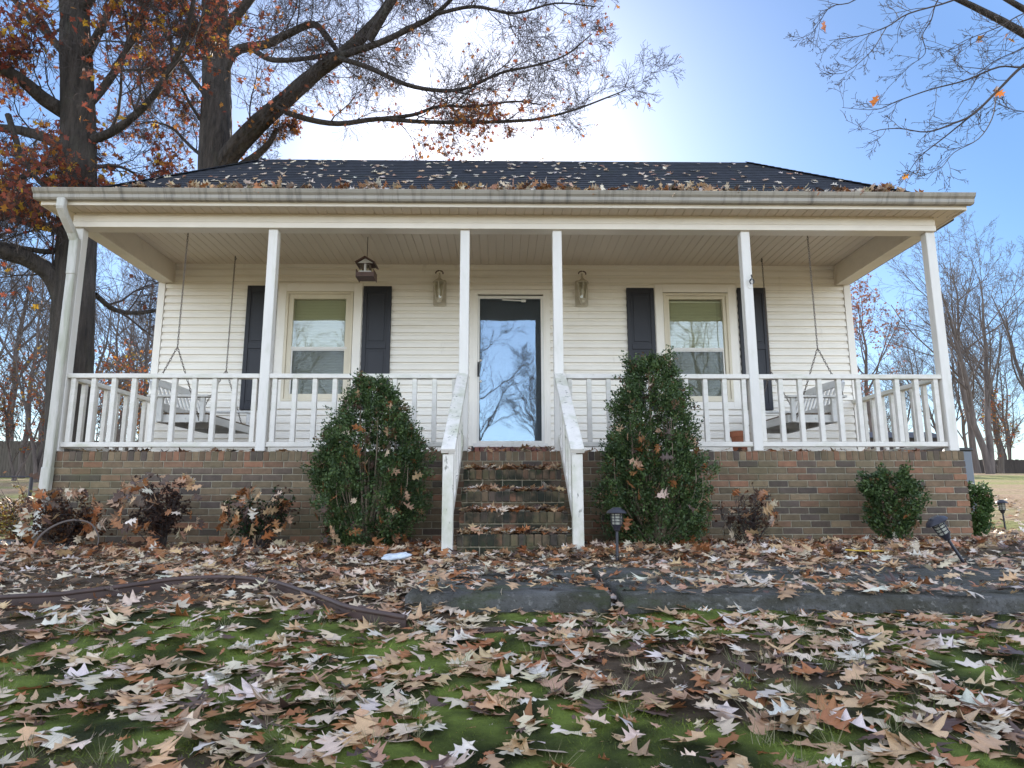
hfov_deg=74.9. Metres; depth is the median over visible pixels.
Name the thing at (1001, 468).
bare tree
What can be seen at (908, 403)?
bare tree
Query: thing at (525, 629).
lawn edging
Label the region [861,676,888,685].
fallen leaf
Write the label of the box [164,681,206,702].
fallen leaf
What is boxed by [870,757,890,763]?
fallen leaf
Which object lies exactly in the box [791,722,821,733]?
fallen leaf
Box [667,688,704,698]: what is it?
fallen leaf
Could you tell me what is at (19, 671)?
fallen leaf
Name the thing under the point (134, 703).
fallen leaf
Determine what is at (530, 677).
fallen leaf
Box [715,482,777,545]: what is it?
dead bush
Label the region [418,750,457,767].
fallen leaf
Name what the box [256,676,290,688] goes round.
fallen leaf
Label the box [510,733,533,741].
fallen leaf
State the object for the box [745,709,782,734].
fallen leaf
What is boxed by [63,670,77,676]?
fallen leaf
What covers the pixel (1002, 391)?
bare tree
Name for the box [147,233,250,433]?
porch swing
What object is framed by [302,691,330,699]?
fallen leaf
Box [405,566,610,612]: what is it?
front walk
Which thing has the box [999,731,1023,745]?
fallen leaf
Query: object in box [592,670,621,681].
fallen leaf
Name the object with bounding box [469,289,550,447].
door
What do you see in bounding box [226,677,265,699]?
fallen leaf
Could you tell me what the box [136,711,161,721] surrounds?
fallen leaf
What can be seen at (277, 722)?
fallen leaf
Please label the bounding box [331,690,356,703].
fallen leaf
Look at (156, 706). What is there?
fallen leaf
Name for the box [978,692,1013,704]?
fallen leaf
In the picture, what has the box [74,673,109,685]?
fallen leaf
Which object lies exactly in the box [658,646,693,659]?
fallen leaf
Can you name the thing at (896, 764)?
fallen leaf
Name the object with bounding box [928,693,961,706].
fallen leaf
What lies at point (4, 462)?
wooden fence
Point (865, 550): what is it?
yellow cord
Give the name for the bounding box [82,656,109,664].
fallen leaf
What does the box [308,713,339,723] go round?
fallen leaf
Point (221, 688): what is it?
fallen leaf
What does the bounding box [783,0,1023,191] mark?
maple tree
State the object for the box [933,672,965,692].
fallen leaf
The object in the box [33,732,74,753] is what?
fallen leaf
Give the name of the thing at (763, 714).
fallen leaf
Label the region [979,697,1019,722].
fallen leaf
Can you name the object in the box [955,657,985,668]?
fallen leaf
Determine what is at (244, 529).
dead bush
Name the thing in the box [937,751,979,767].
fallen leaf
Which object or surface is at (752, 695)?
fallen leaf
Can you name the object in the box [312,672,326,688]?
fallen leaf
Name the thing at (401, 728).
fallen leaf
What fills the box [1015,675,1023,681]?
fallen leaf
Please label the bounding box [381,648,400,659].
fallen leaf
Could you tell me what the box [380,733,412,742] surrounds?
fallen leaf
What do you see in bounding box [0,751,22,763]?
fallen leaf
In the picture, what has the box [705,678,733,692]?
fallen leaf
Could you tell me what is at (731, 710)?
fallen leaf
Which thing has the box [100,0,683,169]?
oak tree
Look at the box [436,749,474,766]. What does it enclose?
fallen leaf
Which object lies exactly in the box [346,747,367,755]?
fallen leaf
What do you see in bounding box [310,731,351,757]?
fallen leaf
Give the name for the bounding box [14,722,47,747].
fallen leaf
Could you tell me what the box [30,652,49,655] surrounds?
fallen leaf
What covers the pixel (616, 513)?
solar light
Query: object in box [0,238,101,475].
bare tree
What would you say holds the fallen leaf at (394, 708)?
on the lawn ground at (1010, 487)
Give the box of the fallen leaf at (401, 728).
[389,720,419,736]
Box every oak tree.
[0,0,284,465]
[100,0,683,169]
[850,274,913,431]
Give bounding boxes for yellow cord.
[845,549,884,551]
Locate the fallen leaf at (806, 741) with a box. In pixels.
[786,738,827,751]
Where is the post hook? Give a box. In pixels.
[747,275,753,287]
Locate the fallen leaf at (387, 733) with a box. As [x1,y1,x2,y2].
[365,726,393,736]
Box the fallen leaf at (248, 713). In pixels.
[245,707,277,716]
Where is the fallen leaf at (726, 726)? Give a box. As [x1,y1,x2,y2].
[713,716,739,734]
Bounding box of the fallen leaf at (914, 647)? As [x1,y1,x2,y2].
[907,644,929,655]
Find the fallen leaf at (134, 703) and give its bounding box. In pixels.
[119,696,146,704]
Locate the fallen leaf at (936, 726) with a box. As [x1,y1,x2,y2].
[908,712,948,739]
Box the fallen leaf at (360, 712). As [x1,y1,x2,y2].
[346,703,381,727]
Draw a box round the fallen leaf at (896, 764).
[876,760,915,767]
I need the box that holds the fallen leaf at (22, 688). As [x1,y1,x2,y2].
[13,684,52,689]
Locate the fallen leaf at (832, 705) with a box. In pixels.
[800,693,843,714]
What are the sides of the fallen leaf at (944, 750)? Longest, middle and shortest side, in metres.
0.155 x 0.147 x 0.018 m
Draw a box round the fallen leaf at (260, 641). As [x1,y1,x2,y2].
[248,640,266,647]
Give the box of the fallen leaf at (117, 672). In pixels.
[106,669,140,678]
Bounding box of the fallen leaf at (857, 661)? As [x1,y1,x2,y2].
[848,659,877,664]
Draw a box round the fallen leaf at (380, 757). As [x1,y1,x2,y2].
[362,740,387,764]
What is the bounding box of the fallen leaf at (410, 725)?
[389,722,422,739]
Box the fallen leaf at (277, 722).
[272,718,283,729]
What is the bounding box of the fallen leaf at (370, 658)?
[354,655,381,669]
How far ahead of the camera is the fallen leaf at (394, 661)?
2.42 m
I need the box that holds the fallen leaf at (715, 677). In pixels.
[701,665,730,685]
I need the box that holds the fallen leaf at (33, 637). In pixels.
[19,632,61,638]
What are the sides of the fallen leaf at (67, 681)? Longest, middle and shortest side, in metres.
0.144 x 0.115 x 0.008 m
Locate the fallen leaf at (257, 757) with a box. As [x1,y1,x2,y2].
[235,752,273,767]
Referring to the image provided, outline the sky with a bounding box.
[0,0,1023,459]
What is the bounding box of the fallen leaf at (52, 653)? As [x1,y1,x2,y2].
[37,648,74,660]
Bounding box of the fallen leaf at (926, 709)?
[900,700,941,714]
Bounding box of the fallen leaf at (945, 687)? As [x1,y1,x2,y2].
[925,683,958,696]
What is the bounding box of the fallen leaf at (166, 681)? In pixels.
[134,678,175,688]
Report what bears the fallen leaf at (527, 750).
on the lawn ground at (1010, 487)
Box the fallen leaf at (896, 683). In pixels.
[878,673,910,688]
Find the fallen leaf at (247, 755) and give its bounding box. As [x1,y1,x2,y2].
[227,749,264,758]
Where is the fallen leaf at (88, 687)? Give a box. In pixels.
[77,678,97,692]
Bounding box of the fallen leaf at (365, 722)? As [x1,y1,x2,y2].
[342,714,378,734]
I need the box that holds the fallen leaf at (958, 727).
[937,714,965,733]
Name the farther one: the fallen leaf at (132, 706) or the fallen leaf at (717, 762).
the fallen leaf at (132, 706)
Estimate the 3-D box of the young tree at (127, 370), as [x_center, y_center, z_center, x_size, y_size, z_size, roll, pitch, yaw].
[-12.375,1.081,22.034,2.600,5.035,2.856,-2,-10,12]
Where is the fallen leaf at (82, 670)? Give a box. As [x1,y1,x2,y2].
[64,662,95,678]
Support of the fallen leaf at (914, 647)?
on the lawn ground at (1010, 487)
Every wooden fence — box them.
[0,441,137,475]
[979,459,1023,473]
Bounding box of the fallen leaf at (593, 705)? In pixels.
[579,696,611,713]
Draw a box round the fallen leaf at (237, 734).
[213,725,250,757]
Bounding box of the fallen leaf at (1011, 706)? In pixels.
[993,699,1023,713]
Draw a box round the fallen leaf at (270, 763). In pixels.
[263,757,276,767]
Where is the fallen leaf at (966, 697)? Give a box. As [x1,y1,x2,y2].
[954,688,991,710]
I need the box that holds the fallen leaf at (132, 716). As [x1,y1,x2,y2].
[127,712,147,720]
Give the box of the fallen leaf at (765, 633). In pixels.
[745,631,774,635]
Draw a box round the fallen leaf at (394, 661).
[381,655,416,668]
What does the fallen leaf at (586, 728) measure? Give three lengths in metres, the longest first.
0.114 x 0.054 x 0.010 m
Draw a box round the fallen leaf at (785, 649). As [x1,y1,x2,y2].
[765,638,799,652]
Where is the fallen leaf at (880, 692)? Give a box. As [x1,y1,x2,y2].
[855,684,894,698]
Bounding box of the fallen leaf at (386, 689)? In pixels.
[370,679,398,698]
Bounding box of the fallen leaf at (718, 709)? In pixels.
[696,707,730,710]
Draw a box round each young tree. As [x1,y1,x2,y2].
[0,345,44,480]
[0,345,46,447]
[20,371,44,446]
[42,339,148,441]
[96,338,149,450]
[96,349,151,449]
[960,388,1020,472]
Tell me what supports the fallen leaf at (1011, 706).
on the lawn ground at (1010, 487)
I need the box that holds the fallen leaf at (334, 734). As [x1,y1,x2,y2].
[327,729,361,736]
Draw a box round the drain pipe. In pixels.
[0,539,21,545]
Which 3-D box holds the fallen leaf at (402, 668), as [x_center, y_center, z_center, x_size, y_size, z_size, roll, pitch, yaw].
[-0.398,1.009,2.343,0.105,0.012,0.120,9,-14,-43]
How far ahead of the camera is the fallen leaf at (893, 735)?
1.80 m
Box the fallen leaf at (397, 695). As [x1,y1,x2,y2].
[382,688,414,700]
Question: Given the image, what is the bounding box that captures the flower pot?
[730,431,746,450]
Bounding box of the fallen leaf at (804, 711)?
[774,708,815,715]
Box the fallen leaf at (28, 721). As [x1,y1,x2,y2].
[16,719,39,722]
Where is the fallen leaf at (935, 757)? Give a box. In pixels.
[907,745,953,767]
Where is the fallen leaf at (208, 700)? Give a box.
[195,697,215,711]
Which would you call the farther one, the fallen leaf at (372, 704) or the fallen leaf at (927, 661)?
the fallen leaf at (927, 661)
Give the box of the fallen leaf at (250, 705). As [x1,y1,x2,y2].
[236,699,262,712]
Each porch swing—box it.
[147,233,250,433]
[748,236,846,433]
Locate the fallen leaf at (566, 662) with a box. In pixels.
[549,648,583,669]
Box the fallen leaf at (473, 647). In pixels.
[455,641,488,651]
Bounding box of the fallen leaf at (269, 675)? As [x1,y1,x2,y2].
[256,670,278,686]
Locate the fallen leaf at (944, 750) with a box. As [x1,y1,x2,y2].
[937,742,955,752]
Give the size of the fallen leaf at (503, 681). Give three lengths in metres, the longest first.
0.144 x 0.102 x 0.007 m
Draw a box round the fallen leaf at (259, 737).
[248,728,282,743]
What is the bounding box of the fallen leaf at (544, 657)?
[534,650,560,668]
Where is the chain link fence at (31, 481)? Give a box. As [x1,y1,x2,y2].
[0,476,33,498]
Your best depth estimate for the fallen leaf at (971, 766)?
1.65 m
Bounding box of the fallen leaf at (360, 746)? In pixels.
[342,735,370,749]
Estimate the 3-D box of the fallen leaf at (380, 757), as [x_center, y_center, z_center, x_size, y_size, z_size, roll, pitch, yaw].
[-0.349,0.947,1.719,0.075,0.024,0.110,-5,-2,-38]
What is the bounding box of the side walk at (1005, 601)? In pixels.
[591,556,1023,615]
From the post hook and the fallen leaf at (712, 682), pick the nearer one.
the fallen leaf at (712, 682)
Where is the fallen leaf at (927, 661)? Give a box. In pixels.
[915,657,946,666]
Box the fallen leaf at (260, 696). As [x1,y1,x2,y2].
[250,684,290,703]
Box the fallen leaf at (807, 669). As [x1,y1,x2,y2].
[791,660,823,674]
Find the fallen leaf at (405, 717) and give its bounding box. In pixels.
[393,715,418,719]
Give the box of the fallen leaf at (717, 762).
[699,756,728,766]
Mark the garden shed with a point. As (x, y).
(911, 437)
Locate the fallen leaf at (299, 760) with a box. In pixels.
[268,755,314,766]
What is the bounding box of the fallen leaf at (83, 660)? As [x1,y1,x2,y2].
[65,652,101,665]
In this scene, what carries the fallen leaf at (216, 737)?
on the lawn ground at (1010, 487)
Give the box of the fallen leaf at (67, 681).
[48,678,82,684]
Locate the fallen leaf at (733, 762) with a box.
[718,753,747,767]
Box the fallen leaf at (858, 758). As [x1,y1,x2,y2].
[838,750,878,767]
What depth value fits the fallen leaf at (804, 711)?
1.97 m
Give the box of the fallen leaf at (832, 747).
[811,741,852,759]
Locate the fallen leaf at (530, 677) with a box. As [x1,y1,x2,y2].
[518,669,545,681]
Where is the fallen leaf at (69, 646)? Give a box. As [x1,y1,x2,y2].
[65,645,77,653]
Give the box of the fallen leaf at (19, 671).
[11,662,43,672]
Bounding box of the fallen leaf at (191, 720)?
[169,711,201,731]
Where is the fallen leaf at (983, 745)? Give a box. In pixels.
[961,729,1009,753]
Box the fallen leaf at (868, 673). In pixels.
[840,663,875,674]
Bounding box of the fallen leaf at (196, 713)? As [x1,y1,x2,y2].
[170,703,206,724]
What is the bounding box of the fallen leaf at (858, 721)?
[833,709,876,731]
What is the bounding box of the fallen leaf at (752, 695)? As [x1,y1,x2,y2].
[731,687,770,705]
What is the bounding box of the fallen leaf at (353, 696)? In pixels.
[346,689,362,701]
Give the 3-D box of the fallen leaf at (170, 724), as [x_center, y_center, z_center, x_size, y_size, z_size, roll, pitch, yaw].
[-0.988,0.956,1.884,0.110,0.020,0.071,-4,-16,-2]
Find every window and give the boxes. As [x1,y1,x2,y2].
[271,283,363,408]
[653,284,741,409]
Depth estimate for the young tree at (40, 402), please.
23.20 m
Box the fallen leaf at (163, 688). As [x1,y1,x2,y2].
[149,684,181,694]
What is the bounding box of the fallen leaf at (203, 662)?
[184,655,215,663]
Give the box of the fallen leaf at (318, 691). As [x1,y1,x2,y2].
[291,686,331,701]
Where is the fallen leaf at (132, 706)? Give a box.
[116,696,141,709]
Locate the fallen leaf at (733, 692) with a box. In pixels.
[713,686,743,700]
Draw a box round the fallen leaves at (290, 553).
[0,157,1023,767]
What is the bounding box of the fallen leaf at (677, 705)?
[666,701,686,708]
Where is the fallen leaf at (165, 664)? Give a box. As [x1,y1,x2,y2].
[150,655,176,669]
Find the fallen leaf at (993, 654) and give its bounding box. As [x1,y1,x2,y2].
[984,651,1011,655]
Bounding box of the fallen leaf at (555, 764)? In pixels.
[547,760,575,767]
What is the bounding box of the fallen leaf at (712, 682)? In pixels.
[705,675,728,689]
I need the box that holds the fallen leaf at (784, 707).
[767,696,796,714]
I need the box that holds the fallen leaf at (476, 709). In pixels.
[466,698,490,714]
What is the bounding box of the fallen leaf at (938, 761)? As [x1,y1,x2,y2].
[918,757,947,765]
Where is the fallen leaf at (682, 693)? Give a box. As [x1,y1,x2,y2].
[666,688,692,699]
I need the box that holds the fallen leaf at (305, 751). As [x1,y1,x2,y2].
[292,742,340,765]
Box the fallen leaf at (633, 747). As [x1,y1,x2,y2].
[618,734,653,755]
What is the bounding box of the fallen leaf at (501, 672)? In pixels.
[487,659,513,677]
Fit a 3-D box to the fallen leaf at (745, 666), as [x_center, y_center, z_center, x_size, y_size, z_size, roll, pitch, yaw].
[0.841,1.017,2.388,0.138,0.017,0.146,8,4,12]
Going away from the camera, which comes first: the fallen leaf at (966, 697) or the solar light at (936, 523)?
the fallen leaf at (966, 697)
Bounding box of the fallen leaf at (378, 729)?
[366,717,389,738]
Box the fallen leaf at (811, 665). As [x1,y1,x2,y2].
[796,661,816,674]
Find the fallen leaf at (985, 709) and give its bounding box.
[960,698,997,714]
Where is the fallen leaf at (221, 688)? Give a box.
[210,680,231,696]
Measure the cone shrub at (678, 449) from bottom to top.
1.984 m
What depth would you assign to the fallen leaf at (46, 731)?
1.87 m
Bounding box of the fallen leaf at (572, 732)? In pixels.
[561,728,596,735]
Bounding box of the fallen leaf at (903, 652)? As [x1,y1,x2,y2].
[893,647,910,660]
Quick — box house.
[22,158,975,557]
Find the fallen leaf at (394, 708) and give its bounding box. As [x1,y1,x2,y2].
[375,698,405,715]
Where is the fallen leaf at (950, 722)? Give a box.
[930,713,966,730]
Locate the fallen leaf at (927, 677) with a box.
[904,666,935,683]
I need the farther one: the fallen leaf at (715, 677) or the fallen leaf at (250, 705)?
the fallen leaf at (715, 677)
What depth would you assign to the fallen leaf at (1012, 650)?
2.51 m
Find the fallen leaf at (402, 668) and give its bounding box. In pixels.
[385,666,414,676]
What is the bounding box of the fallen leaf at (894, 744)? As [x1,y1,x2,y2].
[878,732,929,756]
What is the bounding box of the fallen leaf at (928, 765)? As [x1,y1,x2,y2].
[909,761,944,767]
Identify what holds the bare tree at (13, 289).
on the lawn ground at (1010, 487)
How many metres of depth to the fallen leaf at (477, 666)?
2.42 m
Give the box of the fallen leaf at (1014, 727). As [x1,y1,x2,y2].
[993,720,1023,737]
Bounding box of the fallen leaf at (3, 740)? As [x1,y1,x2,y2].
[0,736,19,743]
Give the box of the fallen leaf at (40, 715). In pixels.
[20,713,62,716]
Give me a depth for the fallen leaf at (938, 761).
1.67 m
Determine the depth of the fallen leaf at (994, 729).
1.87 m
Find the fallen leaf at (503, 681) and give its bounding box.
[486,675,515,690]
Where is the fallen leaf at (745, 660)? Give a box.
[737,659,760,663]
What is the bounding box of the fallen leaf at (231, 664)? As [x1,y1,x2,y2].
[221,659,250,670]
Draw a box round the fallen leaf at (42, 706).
[25,703,54,712]
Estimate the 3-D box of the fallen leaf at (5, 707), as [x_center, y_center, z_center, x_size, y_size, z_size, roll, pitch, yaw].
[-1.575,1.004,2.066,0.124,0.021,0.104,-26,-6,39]
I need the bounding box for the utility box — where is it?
[942,448,976,512]
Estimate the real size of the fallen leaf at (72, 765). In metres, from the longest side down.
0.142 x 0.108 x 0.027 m
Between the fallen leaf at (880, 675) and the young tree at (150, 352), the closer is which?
the fallen leaf at (880, 675)
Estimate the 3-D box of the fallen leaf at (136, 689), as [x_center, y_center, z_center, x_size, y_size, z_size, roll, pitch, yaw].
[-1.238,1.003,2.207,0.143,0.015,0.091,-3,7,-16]
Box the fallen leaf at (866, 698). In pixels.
[853,691,879,706]
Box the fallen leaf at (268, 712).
[254,705,284,714]
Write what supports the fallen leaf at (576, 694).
on the lawn ground at (1010, 487)
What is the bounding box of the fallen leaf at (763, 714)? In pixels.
[746,710,791,721]
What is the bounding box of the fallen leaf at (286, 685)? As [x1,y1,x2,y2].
[280,683,299,686]
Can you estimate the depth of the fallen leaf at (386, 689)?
2.19 m
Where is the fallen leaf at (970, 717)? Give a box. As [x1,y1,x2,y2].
[938,708,980,726]
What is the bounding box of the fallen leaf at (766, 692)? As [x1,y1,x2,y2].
[755,689,780,698]
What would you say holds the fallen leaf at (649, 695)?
on the lawn ground at (1010, 487)
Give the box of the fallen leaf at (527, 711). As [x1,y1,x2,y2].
[510,697,547,725]
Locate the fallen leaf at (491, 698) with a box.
[484,690,519,711]
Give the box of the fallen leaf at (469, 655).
[461,649,473,662]
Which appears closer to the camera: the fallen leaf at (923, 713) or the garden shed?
the fallen leaf at (923, 713)
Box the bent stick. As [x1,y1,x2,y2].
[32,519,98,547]
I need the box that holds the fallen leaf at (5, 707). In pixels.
[0,698,19,710]
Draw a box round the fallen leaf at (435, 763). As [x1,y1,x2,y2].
[422,752,454,767]
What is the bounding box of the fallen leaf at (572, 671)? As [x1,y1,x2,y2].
[563,668,581,674]
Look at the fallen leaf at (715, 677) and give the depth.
2.27 m
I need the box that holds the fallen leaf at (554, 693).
[542,690,570,698]
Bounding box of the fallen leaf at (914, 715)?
[899,710,933,725]
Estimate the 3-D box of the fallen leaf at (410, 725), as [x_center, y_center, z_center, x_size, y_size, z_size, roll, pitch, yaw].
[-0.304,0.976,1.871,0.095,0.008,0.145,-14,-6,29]
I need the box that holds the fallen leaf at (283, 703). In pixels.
[266,697,308,709]
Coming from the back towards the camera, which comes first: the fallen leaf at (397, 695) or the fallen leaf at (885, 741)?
the fallen leaf at (397, 695)
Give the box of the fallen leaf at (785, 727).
[778,724,807,736]
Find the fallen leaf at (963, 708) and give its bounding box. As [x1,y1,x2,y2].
[955,697,974,713]
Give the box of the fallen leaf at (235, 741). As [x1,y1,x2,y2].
[222,734,258,753]
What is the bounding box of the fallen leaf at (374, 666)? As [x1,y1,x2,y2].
[367,657,384,669]
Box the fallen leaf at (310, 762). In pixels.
[284,752,321,764]
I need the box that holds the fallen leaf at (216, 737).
[192,733,222,746]
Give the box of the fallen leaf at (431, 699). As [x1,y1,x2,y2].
[424,690,446,705]
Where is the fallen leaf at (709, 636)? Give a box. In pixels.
[690,634,715,638]
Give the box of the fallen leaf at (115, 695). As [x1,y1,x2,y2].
[105,685,131,697]
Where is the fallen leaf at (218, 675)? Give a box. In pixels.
[205,671,231,679]
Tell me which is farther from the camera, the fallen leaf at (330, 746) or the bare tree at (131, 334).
the bare tree at (131, 334)
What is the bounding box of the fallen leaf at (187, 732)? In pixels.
[173,722,212,739]
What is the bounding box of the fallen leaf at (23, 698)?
[13,690,38,703]
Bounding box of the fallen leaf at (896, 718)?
[882,707,921,727]
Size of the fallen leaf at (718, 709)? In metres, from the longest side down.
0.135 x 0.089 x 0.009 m
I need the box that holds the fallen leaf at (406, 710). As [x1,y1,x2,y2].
[382,697,420,718]
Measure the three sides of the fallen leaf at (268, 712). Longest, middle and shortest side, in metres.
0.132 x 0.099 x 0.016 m
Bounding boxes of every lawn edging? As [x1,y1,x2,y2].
[0,575,406,627]
[435,626,602,635]
[896,619,1023,633]
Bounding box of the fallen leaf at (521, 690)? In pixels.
[497,688,532,698]
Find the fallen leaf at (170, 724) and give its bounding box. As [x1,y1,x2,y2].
[148,716,180,727]
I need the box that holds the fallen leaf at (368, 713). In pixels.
[336,711,379,719]
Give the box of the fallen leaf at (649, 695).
[633,692,666,704]
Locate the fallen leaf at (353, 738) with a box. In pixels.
[336,727,368,746]
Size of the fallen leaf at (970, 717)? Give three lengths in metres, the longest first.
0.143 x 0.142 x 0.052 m
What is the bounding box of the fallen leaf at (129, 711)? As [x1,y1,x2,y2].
[113,708,137,714]
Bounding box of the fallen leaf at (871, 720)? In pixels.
[852,716,889,728]
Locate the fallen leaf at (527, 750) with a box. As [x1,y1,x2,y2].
[496,732,540,755]
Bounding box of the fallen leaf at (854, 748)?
[850,743,881,755]
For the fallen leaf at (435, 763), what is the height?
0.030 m
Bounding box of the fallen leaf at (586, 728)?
[581,718,596,736]
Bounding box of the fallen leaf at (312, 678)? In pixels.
[301,668,331,681]
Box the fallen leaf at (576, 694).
[567,684,587,701]
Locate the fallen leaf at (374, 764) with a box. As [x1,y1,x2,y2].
[358,756,386,767]
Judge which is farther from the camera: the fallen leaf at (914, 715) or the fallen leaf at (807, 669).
the fallen leaf at (807, 669)
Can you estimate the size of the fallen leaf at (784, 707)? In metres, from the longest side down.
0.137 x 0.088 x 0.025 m
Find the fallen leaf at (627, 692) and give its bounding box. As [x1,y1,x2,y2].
[612,689,639,696]
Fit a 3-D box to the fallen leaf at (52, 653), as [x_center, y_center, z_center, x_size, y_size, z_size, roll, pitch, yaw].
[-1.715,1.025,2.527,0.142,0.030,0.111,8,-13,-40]
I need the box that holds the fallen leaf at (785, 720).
[767,708,810,729]
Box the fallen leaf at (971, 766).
[954,765,976,767]
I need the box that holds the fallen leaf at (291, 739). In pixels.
[281,727,307,743]
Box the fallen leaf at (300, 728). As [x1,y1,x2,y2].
[278,724,316,730]
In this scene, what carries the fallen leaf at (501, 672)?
on the lawn ground at (1010, 487)
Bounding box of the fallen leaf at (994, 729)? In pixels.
[971,719,1006,738]
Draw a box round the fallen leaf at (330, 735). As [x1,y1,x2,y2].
[314,729,352,741]
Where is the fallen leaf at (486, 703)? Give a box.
[470,694,503,708]
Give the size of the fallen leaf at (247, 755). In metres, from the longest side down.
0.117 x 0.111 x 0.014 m
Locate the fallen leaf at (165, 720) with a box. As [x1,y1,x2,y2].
[162,709,190,721]
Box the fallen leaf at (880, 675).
[870,673,893,675]
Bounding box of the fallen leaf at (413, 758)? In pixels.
[392,756,422,762]
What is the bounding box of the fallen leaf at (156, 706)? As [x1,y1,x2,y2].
[140,692,176,712]
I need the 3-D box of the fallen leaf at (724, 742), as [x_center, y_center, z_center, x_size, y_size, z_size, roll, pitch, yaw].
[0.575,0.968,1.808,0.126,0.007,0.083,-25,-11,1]
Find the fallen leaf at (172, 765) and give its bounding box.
[146,758,185,767]
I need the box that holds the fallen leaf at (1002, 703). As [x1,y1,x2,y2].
[971,691,1009,709]
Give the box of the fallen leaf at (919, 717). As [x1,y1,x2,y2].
[897,712,935,726]
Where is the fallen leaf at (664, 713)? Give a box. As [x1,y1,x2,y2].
[634,708,674,716]
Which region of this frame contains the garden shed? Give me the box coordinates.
[869,432,942,450]
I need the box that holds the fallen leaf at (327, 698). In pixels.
[306,693,337,703]
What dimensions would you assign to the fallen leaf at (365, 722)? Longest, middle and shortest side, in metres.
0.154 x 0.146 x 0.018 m
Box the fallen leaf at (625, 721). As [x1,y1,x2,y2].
[611,715,632,726]
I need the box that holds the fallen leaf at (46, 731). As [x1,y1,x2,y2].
[28,726,66,739]
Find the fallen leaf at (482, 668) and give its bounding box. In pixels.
[468,663,494,672]
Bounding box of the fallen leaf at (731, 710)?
[709,701,741,720]
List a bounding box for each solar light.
[607,507,626,560]
[926,515,963,562]
[995,500,1007,528]
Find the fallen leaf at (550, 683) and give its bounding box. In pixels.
[534,673,569,690]
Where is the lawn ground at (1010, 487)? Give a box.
[0,473,1023,767]
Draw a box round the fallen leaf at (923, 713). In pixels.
[900,709,929,716]
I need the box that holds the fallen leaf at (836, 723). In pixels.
[811,707,855,732]
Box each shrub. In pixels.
[297,368,444,548]
[586,344,721,547]
[854,460,931,543]
[966,480,997,536]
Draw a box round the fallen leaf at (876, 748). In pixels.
[867,745,893,753]
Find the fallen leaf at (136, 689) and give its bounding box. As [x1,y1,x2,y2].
[115,678,157,694]
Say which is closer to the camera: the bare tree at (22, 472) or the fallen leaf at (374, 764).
the fallen leaf at (374, 764)
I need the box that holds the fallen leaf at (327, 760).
[307,747,335,767]
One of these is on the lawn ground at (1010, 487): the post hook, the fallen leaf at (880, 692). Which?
the fallen leaf at (880, 692)
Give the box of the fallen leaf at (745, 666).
[729,657,766,678]
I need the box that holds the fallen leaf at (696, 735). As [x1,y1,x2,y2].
[669,727,707,742]
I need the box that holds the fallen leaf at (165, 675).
[157,669,186,679]
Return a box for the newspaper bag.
[381,552,411,560]
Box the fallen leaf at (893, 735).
[884,729,908,744]
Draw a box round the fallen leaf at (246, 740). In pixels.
[223,735,252,743]
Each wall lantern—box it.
[433,270,446,306]
[575,271,588,306]
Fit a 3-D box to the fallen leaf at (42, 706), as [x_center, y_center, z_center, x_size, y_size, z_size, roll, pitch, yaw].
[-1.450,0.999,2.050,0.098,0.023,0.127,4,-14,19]
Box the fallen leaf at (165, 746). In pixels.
[150,733,183,753]
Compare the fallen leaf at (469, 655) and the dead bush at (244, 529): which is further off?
the dead bush at (244, 529)
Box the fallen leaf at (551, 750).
[529,748,567,752]
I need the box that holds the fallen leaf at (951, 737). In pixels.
[929,730,959,741]
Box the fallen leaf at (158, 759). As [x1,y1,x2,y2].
[140,750,176,767]
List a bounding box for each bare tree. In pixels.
[0,213,132,440]
[0,224,38,359]
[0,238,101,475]
[0,241,115,436]
[0,257,153,389]
[0,271,126,482]
[1,266,38,309]
[33,247,157,449]
[94,309,153,420]
[95,254,157,418]
[96,262,151,358]
[116,288,157,355]
[858,297,1016,448]
[861,338,933,431]
[861,368,909,431]
[864,211,1023,473]
[874,308,929,406]
[898,215,1023,472]
[920,323,1000,447]
[922,238,1022,473]
[952,236,1023,391]
[954,364,1023,459]
[967,319,1023,459]
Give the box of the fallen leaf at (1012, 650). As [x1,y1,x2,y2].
[997,643,1023,654]
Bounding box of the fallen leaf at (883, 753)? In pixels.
[865,747,898,755]
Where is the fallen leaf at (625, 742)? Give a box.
[611,733,638,745]
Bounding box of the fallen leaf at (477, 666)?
[463,658,488,671]
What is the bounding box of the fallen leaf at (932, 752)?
[912,740,958,766]
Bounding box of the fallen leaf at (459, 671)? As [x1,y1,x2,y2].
[452,666,469,675]
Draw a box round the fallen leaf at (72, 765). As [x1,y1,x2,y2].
[56,763,76,767]
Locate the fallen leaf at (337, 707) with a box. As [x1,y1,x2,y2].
[324,705,352,709]
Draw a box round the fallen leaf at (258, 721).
[250,708,282,728]
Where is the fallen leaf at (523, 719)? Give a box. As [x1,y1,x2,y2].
[516,711,542,735]
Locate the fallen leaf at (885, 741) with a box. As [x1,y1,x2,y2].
[871,731,900,745]
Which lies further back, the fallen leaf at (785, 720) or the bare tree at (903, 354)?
the bare tree at (903, 354)
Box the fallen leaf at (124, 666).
[112,662,133,669]
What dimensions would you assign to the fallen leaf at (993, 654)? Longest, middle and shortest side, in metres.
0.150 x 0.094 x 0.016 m
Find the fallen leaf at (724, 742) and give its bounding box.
[714,733,745,747]
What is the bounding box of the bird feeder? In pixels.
[355,237,378,281]
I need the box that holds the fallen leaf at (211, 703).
[203,701,222,705]
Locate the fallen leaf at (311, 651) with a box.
[288,649,322,654]
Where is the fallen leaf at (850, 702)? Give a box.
[830,694,874,706]
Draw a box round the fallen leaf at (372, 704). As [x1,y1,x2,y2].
[355,697,382,710]
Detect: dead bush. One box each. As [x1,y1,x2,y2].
[0,470,35,543]
[20,488,112,547]
[115,474,191,549]
[222,485,299,547]
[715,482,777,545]

